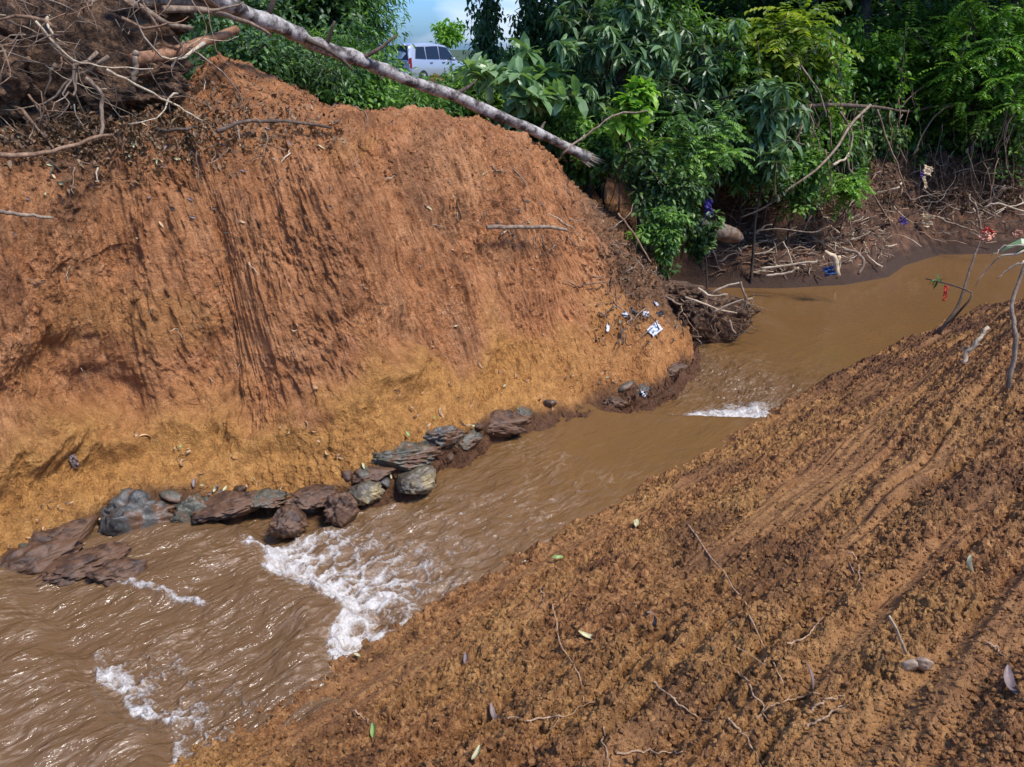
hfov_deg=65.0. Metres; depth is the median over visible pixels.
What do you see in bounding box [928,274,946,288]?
leafy sprig
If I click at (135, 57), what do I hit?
branch
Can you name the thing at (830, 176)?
hanging root
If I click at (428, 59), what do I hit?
parked car
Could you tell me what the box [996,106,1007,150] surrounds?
hanging root
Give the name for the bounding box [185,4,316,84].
bush
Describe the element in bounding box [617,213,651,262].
branch
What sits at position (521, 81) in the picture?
leafy sapling
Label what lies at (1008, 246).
grass blade
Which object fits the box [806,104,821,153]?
hanging root
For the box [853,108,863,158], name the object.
hanging root
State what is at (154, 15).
branch
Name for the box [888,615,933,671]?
seed pod
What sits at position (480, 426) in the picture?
stone
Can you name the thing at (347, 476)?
stone
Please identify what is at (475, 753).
fallen leaf
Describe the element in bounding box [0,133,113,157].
branch
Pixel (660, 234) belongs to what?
bush
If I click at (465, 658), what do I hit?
fallen leaf
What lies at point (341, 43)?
bush
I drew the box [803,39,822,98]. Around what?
hanging vine
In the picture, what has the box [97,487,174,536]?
rock
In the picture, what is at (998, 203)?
bare branch
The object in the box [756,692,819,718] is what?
thin root
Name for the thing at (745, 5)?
background tree
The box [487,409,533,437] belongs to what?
rock
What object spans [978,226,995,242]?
blossom
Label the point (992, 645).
thin root
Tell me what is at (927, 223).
cream rag
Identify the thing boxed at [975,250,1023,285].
grass blade
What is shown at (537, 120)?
leafy sapling
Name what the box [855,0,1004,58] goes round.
background tree
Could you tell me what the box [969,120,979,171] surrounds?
hanging root
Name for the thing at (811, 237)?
root tangle twig
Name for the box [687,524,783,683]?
thin root
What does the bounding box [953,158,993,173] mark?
root tangle twig
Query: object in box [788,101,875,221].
shrub
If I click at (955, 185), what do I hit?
root tangle twig
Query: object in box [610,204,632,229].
root
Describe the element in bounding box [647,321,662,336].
plastic bag
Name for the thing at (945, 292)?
red plastic
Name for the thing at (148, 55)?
log
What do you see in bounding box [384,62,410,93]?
bush
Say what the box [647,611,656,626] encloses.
fallen leaf
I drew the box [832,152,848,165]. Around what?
bare branch
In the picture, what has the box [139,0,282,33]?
log
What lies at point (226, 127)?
branch
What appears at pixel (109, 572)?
rock
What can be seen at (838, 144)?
bare branch
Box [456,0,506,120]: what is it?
vine clad tree
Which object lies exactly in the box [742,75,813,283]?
broadleaf shrub
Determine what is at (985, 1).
background tree
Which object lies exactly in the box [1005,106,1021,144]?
hanging root
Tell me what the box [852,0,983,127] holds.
young tree
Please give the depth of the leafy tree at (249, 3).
10.18 m
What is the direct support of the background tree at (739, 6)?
on the ground
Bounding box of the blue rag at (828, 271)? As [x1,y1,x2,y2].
[822,266,837,276]
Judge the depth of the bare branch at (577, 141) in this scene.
7.43 m
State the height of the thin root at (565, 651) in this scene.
0.251 m
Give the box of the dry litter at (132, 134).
[0,72,682,391]
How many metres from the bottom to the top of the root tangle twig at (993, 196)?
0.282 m
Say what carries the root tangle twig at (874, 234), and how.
on the ground
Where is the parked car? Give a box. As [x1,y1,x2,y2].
[384,43,464,79]
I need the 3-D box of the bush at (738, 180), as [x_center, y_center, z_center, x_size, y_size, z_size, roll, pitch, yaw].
[2.543,-2.086,8.949,0.893,1.777,1.389,-10,25,-22]
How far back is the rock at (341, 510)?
4.37 m
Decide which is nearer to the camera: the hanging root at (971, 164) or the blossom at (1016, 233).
the blossom at (1016, 233)
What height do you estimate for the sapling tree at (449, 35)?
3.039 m
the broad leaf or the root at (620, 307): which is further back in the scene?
the root at (620, 307)
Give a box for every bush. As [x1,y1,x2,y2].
[180,19,291,80]
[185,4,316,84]
[245,23,376,102]
[289,13,405,102]
[300,35,407,110]
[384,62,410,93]
[389,62,484,117]
[403,54,507,125]
[464,39,513,109]
[542,97,594,174]
[590,131,690,233]
[592,91,654,208]
[623,136,724,268]
[625,202,695,280]
[642,100,756,280]
[682,210,726,288]
[712,118,797,250]
[746,135,857,248]
[766,118,813,233]
[824,167,875,246]
[842,87,912,168]
[897,100,1000,153]
[939,137,1023,174]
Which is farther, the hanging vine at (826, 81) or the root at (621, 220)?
the hanging vine at (826, 81)
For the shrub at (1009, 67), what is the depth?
10.02 m
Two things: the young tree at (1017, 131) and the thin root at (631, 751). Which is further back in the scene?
the young tree at (1017, 131)
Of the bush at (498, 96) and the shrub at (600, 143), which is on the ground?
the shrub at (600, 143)
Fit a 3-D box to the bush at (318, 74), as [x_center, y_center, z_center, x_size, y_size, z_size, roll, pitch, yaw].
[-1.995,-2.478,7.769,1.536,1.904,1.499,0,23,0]
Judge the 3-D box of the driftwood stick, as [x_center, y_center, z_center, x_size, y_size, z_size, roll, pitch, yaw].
[4.239,-1.466,9.418,0.226,0.202,0.022,9,24,21]
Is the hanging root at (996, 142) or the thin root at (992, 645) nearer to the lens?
the thin root at (992, 645)
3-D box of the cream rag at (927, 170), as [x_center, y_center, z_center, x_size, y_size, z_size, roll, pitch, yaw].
[5.244,-2.685,10.142,0.159,0.120,0.051,13,2,-23]
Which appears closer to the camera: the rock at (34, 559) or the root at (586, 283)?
the rock at (34, 559)
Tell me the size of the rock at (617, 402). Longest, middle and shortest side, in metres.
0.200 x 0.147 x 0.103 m
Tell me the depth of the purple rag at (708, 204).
7.85 m
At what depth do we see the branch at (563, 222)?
5.98 m
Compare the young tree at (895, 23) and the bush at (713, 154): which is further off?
the young tree at (895, 23)
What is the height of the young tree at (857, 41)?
2.050 m
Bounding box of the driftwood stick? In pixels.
[865,249,882,266]
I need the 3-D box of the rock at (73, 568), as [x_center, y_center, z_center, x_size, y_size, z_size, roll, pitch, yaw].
[-2.084,0.878,3.934,0.258,0.114,0.493,13,23,36]
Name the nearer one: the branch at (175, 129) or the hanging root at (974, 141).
the branch at (175, 129)
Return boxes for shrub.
[545,0,680,200]
[557,121,626,198]
[611,65,681,114]
[645,9,767,233]
[657,80,714,221]
[679,99,743,268]
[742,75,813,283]
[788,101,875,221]
[826,130,872,178]
[848,26,927,114]
[887,120,949,171]
[900,74,998,163]
[949,131,1000,160]
[987,28,1023,112]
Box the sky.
[372,0,556,49]
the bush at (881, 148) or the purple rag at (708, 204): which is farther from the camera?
the bush at (881, 148)
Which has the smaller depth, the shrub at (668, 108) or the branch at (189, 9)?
the branch at (189, 9)
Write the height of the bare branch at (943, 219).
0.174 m
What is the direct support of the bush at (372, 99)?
on the bank at (116, 308)
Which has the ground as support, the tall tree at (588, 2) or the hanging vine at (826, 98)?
the tall tree at (588, 2)
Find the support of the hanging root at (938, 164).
hanging from the young tree at (981, 58)
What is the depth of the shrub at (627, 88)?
9.11 m
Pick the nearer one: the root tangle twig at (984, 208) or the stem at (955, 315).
the stem at (955, 315)
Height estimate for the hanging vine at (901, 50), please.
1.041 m
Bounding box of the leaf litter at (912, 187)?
[705,155,1023,214]
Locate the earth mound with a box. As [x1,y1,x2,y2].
[428,73,443,81]
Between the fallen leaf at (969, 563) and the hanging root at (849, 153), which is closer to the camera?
the fallen leaf at (969, 563)
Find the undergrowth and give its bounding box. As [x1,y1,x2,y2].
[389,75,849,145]
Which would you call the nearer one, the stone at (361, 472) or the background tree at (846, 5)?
the stone at (361, 472)
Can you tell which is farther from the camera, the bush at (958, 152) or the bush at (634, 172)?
the bush at (958, 152)
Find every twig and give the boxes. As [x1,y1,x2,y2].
[23,143,59,169]
[71,167,74,193]
[95,167,98,181]
[195,150,202,183]
[211,145,215,166]
[255,117,267,153]
[256,144,284,150]
[541,234,557,258]
[567,235,581,252]
[791,219,832,227]
[795,220,822,250]
[824,225,851,241]
[852,232,889,235]
[878,208,908,214]
[897,207,922,222]
[907,193,943,200]
[924,210,951,235]
[949,173,959,195]
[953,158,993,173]
[965,191,1000,217]
[969,185,1004,204]
[985,202,1023,220]
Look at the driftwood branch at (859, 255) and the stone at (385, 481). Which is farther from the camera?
the driftwood branch at (859, 255)
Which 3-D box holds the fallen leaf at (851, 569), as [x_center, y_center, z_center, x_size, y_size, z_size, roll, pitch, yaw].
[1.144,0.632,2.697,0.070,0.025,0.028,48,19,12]
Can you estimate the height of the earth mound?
1.269 m
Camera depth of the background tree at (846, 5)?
16.02 m
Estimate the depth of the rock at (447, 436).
4.95 m
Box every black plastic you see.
[629,307,640,315]
[656,311,664,315]
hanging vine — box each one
[680,27,703,70]
[750,41,765,100]
[768,52,781,83]
[789,44,823,98]
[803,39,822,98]
[806,75,824,138]
[821,32,846,85]
[821,34,835,117]
[821,42,844,106]
[836,32,852,110]
[889,56,908,108]
[893,21,907,105]
[895,53,911,101]
[897,69,923,120]
[956,27,970,71]
[972,87,987,146]
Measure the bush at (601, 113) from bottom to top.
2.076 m
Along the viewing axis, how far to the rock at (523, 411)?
5.53 m
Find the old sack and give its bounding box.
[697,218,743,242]
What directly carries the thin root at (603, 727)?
on the bank at (871, 374)
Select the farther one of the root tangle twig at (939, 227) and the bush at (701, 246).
the root tangle twig at (939, 227)
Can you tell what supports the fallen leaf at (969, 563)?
on the bank at (871, 374)
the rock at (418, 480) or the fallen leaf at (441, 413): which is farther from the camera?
the fallen leaf at (441, 413)
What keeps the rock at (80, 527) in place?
on the bank at (116, 308)
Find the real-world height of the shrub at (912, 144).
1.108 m
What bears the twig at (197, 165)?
on the bank at (116, 308)
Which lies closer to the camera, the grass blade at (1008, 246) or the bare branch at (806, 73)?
the grass blade at (1008, 246)
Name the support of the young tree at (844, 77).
on the ground
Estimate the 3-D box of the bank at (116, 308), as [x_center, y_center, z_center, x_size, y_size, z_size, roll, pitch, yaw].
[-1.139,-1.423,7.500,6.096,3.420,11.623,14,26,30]
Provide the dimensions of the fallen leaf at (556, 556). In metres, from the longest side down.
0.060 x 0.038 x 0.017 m
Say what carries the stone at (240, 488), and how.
on the rock at (225, 504)
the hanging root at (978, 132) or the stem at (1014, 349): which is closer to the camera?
the stem at (1014, 349)
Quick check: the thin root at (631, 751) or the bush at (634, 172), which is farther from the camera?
the bush at (634, 172)
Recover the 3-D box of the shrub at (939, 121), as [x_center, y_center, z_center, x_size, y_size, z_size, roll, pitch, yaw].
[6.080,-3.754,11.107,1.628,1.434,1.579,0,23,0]
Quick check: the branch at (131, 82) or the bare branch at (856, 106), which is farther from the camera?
the bare branch at (856, 106)
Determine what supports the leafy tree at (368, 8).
on the ground
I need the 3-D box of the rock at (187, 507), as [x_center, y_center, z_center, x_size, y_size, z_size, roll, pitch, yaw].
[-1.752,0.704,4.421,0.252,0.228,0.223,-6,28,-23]
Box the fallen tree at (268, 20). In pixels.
[201,0,604,167]
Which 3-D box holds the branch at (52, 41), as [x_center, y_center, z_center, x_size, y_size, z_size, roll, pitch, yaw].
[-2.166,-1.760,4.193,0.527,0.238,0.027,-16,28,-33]
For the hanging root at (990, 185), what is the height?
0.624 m
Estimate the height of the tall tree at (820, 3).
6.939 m
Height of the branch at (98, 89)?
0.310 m
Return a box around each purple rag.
[704,198,713,218]
[899,215,907,224]
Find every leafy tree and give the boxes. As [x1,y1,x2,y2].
[180,0,327,62]
[253,0,370,56]
[337,0,416,60]
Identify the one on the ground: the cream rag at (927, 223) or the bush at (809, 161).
the bush at (809, 161)
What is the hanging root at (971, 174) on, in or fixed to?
hanging from the young tree at (1017, 131)
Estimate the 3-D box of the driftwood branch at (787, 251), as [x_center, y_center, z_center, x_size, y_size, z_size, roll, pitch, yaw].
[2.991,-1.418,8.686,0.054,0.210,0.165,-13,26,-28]
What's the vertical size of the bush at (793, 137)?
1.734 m
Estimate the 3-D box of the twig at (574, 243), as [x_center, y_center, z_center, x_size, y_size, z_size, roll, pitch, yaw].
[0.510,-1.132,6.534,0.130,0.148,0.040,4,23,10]
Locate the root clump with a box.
[661,280,770,347]
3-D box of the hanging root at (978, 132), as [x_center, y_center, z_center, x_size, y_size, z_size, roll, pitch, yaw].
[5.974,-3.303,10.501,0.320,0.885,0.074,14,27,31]
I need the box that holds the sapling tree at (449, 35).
[430,17,466,49]
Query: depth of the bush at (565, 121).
8.07 m
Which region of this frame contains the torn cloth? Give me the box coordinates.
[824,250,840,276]
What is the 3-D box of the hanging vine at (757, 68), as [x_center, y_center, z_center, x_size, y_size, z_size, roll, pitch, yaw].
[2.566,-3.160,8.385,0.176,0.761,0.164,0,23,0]
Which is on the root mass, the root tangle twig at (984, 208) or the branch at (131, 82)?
the branch at (131, 82)
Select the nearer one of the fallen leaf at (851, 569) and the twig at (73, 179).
the fallen leaf at (851, 569)
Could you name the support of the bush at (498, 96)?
on the bank at (116, 308)
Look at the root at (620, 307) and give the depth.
6.46 m
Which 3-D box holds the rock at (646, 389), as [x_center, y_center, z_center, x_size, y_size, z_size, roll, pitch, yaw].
[0.989,0.058,6.192,0.222,0.094,0.208,1,23,2]
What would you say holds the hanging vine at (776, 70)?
hanging from the young tree at (798, 42)
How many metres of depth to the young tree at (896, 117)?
11.54 m
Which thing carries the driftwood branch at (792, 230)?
on the driftwood branch
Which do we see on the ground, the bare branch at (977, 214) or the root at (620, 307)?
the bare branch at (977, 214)
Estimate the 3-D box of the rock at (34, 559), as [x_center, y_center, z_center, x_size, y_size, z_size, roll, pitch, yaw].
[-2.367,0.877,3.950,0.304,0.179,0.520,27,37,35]
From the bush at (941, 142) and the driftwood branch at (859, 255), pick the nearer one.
the driftwood branch at (859, 255)
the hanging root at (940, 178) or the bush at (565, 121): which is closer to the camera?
the bush at (565, 121)
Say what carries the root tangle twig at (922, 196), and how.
on the ground
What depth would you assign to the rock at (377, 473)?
4.65 m
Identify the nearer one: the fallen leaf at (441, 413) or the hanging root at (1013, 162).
the fallen leaf at (441, 413)
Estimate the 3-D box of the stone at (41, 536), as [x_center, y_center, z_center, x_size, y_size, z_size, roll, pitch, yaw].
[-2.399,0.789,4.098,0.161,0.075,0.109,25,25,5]
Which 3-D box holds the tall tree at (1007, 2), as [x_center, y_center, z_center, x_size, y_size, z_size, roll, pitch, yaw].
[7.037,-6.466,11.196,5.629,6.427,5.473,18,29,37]
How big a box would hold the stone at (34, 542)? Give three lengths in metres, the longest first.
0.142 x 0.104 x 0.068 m
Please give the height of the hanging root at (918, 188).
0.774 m
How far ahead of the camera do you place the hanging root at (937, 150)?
10.34 m
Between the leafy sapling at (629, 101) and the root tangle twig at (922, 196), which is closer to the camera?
the leafy sapling at (629, 101)
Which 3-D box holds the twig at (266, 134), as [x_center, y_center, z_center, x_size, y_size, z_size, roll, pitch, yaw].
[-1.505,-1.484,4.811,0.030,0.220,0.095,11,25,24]
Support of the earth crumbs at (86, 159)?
on the bank at (116, 308)
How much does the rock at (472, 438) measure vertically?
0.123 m
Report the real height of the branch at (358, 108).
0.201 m
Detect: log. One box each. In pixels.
[128,25,239,66]
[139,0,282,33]
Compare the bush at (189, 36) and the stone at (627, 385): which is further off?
the bush at (189, 36)
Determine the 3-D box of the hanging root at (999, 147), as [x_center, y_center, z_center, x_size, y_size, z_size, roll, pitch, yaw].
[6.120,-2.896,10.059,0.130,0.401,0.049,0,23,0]
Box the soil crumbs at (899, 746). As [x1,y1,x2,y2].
[177,302,1023,766]
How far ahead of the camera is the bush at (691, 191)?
7.81 m
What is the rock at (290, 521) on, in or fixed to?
in the water
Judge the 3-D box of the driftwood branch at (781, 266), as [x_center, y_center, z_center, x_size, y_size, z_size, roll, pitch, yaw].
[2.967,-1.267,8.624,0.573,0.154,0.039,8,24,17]
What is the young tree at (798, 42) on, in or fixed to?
on the ground
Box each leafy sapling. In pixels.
[454,32,588,131]
[501,110,563,146]
[601,74,660,219]
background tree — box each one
[505,0,766,59]
[514,0,684,130]
[515,0,592,54]
[620,0,761,137]
[684,0,793,25]
[685,0,855,135]
[747,0,929,46]
[809,5,904,124]
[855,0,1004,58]
[858,0,1019,21]
[870,0,1021,103]
[944,0,1023,72]
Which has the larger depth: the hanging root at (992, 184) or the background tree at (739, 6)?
the background tree at (739, 6)
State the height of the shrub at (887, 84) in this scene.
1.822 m
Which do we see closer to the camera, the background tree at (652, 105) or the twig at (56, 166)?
the twig at (56, 166)
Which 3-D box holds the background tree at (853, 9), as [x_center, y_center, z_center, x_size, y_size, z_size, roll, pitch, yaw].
[5.210,-4.663,13.237,3.016,2.876,3.246,11,25,25]
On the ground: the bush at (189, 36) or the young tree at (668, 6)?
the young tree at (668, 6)
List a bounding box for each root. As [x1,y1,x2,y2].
[353,710,370,725]
[507,700,596,728]
[552,604,601,702]
[563,281,605,286]
[600,726,609,765]
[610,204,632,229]
[610,244,628,256]
[615,285,633,321]
[616,327,626,343]
[616,748,682,761]
[653,680,710,723]
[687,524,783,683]
[727,717,761,766]
[737,671,768,723]
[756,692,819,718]
[786,617,822,644]
[805,704,848,726]
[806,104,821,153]
[809,101,822,133]
[810,695,844,710]
[814,99,830,142]
[825,150,834,207]
[829,122,839,178]
[847,125,853,177]
[848,552,879,589]
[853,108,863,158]
[871,137,885,199]
[877,113,891,183]
[892,110,908,168]
[896,95,900,130]
[911,93,922,145]
[911,156,920,200]
[918,166,923,213]
[928,144,945,190]
[934,124,942,185]
[940,155,950,209]
[967,104,980,164]
[967,148,978,182]
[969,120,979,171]
[970,146,980,204]
[975,167,989,226]
[983,158,998,219]
[983,162,991,213]
[986,641,1004,656]
[992,135,1009,167]
[995,119,1004,171]
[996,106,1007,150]
[1003,111,1008,172]
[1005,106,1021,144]
[1005,123,1013,181]
[1008,133,1013,189]
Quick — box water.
[0,253,1023,766]
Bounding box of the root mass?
[0,0,254,153]
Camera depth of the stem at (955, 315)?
5.07 m
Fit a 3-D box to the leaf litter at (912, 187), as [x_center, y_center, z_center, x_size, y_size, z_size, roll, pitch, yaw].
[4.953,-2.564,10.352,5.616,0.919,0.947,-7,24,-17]
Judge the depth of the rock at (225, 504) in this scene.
4.36 m
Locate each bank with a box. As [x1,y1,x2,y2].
[0,52,700,555]
[169,298,1023,766]
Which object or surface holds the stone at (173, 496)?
on the bank at (116, 308)
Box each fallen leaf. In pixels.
[370,723,375,737]
[439,407,443,418]
[463,653,467,663]
[471,744,480,759]
[490,702,496,718]
[551,555,562,557]
[578,630,591,638]
[634,519,638,526]
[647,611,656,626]
[805,661,814,689]
[848,562,854,573]
[967,554,973,571]
[1003,665,1017,694]
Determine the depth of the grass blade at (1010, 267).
4.48 m
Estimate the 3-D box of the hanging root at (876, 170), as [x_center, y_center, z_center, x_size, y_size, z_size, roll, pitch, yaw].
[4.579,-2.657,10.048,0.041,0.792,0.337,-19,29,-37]
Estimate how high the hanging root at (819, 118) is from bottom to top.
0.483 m
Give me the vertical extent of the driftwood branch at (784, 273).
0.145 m
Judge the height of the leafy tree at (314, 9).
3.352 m
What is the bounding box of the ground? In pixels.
[372,50,1023,287]
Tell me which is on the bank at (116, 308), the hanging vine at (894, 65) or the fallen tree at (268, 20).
the fallen tree at (268, 20)
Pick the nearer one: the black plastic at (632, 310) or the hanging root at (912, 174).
the black plastic at (632, 310)
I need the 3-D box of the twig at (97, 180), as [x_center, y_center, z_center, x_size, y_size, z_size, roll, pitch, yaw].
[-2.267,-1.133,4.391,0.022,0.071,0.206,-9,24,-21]
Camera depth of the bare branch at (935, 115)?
10.40 m
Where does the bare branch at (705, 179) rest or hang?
attached to the bush at (691, 191)
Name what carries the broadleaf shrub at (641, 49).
on the bank at (116, 308)
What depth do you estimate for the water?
4.02 m
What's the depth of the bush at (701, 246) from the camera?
8.11 m
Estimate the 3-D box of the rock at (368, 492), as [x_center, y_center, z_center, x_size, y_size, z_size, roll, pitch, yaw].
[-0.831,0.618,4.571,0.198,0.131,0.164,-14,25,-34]
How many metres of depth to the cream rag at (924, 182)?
10.18 m
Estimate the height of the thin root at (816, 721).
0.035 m
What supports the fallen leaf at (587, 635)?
on the bank at (871, 374)
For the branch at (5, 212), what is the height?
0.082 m
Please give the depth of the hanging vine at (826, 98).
8.88 m
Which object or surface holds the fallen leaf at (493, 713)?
on the bank at (871, 374)
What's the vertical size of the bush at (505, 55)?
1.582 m
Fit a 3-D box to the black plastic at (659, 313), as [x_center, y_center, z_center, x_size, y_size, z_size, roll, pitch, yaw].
[1.232,-0.580,6.667,0.028,0.040,0.130,-38,-12,38]
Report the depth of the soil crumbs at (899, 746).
2.39 m
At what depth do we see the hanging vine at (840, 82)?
8.45 m
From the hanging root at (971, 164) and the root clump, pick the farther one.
the hanging root at (971, 164)
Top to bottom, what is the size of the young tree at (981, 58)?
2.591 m
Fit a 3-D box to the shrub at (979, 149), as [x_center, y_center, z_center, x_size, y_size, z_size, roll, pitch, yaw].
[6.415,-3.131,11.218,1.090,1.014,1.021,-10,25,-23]
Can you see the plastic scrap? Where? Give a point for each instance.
(73, 459)
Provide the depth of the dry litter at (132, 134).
4.68 m
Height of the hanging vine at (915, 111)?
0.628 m
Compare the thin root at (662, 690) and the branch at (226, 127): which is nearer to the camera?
the thin root at (662, 690)
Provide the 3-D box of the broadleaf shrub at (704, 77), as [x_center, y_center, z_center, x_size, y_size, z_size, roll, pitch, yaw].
[2.085,-2.729,9.127,1.255,2.796,1.471,0,23,0]
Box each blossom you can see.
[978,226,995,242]
[1012,229,1022,239]
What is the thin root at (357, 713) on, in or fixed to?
on the bank at (871, 374)
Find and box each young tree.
[530,0,609,90]
[590,0,723,152]
[652,17,768,204]
[685,0,863,132]
[755,16,862,132]
[822,5,890,118]
[847,50,943,122]
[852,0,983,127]
[880,0,1023,172]
[944,71,1023,185]
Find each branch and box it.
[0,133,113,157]
[0,209,53,219]
[35,20,152,69]
[84,76,104,138]
[106,68,202,120]
[115,0,192,31]
[130,50,139,82]
[153,125,196,131]
[161,2,271,36]
[215,119,331,132]
[356,106,367,131]
[486,224,567,231]
[548,213,580,234]
[562,110,649,153]
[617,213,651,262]
[621,133,672,194]
[673,167,722,190]
[741,104,871,217]
[756,226,829,232]
[760,261,817,269]
[765,267,798,276]
[781,79,950,112]
[783,242,791,262]
[784,45,826,116]
[827,245,842,254]
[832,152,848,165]
[839,111,890,224]
[843,248,864,274]
[876,109,928,209]
[893,174,918,213]
[912,103,962,154]
[936,216,976,232]
[973,202,982,230]
[983,202,1023,211]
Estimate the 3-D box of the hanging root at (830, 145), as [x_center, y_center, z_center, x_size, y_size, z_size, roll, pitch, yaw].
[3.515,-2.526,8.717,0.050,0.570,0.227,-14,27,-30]
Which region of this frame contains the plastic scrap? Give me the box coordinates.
[68,454,79,468]
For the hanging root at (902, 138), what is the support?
hanging from the bush at (881, 148)
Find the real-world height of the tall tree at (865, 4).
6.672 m
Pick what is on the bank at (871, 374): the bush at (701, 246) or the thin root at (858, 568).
the thin root at (858, 568)
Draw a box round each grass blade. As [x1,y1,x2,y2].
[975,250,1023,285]
[991,244,1023,255]
[997,260,1023,278]
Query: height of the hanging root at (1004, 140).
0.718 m
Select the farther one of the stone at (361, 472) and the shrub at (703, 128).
the shrub at (703, 128)
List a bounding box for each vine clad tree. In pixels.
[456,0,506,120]
[500,0,559,69]
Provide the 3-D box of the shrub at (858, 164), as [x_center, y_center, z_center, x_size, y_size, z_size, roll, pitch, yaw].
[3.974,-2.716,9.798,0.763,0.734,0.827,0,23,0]
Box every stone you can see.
[18,543,28,546]
[29,541,41,544]
[31,530,51,542]
[159,489,182,503]
[233,485,246,491]
[303,507,321,512]
[342,470,351,481]
[354,466,368,477]
[378,476,389,487]
[445,452,453,462]
[474,422,483,429]
[543,399,556,407]
[618,380,634,391]
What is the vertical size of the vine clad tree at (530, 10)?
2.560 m
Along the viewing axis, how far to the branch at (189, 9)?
4.91 m
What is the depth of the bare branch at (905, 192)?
10.18 m
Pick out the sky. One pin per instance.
(423, 13)
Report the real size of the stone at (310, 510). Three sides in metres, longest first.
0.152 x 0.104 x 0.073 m
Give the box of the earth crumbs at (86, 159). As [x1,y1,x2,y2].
[0,55,565,185]
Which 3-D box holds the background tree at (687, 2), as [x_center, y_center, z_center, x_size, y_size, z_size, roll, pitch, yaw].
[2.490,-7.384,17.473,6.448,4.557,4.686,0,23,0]
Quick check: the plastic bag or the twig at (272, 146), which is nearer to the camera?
the twig at (272, 146)
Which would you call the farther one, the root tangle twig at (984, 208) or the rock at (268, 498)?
the root tangle twig at (984, 208)
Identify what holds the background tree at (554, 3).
on the ground
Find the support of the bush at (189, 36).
on the bank at (116, 308)
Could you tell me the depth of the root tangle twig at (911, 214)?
10.06 m
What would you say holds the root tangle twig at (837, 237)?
on the ground
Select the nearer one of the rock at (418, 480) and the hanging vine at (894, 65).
the rock at (418, 480)
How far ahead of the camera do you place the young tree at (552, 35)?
10.50 m
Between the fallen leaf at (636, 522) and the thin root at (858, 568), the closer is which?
the thin root at (858, 568)
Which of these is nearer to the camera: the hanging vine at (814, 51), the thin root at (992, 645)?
the thin root at (992, 645)
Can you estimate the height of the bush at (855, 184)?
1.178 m
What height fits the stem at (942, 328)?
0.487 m
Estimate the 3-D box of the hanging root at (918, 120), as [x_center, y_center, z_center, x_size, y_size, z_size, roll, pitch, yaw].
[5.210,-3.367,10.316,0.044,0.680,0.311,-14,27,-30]
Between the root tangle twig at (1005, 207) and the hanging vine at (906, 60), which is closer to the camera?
the hanging vine at (906, 60)
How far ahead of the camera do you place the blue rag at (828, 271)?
8.39 m
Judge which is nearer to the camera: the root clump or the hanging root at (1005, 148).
the root clump
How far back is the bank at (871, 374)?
2.89 m
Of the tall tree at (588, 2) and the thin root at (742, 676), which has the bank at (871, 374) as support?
the thin root at (742, 676)
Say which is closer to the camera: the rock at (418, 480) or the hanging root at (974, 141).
the rock at (418, 480)
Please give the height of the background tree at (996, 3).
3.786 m
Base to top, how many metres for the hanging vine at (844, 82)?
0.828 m
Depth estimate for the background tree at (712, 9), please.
12.14 m
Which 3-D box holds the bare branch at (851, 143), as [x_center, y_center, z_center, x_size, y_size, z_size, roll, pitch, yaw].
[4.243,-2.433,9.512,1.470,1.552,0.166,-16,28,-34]
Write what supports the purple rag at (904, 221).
on the ground
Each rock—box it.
[0,537,84,574]
[33,541,131,586]
[43,515,97,542]
[86,557,147,586]
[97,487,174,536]
[170,493,206,522]
[190,487,270,523]
[250,489,291,507]
[267,504,308,538]
[285,484,337,509]
[322,491,359,527]
[349,464,396,482]
[349,480,384,505]
[371,440,443,470]
[396,465,435,494]
[423,425,463,448]
[458,429,482,450]
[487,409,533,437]
[516,404,532,416]
[603,396,628,409]
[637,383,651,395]
[667,362,687,375]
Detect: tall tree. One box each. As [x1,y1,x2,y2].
[548,0,632,138]
[701,0,779,9]
[771,0,960,121]
[818,0,825,35]
[854,0,1018,15]
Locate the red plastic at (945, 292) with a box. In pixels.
[942,285,947,300]
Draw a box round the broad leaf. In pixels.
[1002,239,1023,255]
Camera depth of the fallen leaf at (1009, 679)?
1.99 m
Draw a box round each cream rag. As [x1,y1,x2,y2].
[917,213,934,228]
[922,165,932,175]
[922,176,926,188]
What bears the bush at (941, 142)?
on the ground
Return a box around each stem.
[926,278,971,334]
[937,241,980,334]
[958,344,981,350]
[961,326,989,363]
[1005,264,1023,387]
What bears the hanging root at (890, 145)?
hanging from the bare branch at (856, 106)
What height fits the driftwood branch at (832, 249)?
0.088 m
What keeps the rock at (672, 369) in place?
on the bank at (116, 308)
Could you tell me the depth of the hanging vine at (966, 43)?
9.84 m
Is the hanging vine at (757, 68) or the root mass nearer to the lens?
the root mass
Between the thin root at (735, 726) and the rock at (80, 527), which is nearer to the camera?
the thin root at (735, 726)
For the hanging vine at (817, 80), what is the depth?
8.61 m
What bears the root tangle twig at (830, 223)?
on the ground
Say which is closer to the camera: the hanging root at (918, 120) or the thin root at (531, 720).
the thin root at (531, 720)
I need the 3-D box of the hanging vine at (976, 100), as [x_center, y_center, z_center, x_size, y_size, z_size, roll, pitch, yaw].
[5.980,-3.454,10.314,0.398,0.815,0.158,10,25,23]
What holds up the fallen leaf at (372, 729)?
on the bank at (871, 374)
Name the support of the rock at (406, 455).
on the bank at (116, 308)
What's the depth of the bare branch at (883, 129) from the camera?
10.01 m
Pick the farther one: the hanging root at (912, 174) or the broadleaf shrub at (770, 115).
the hanging root at (912, 174)

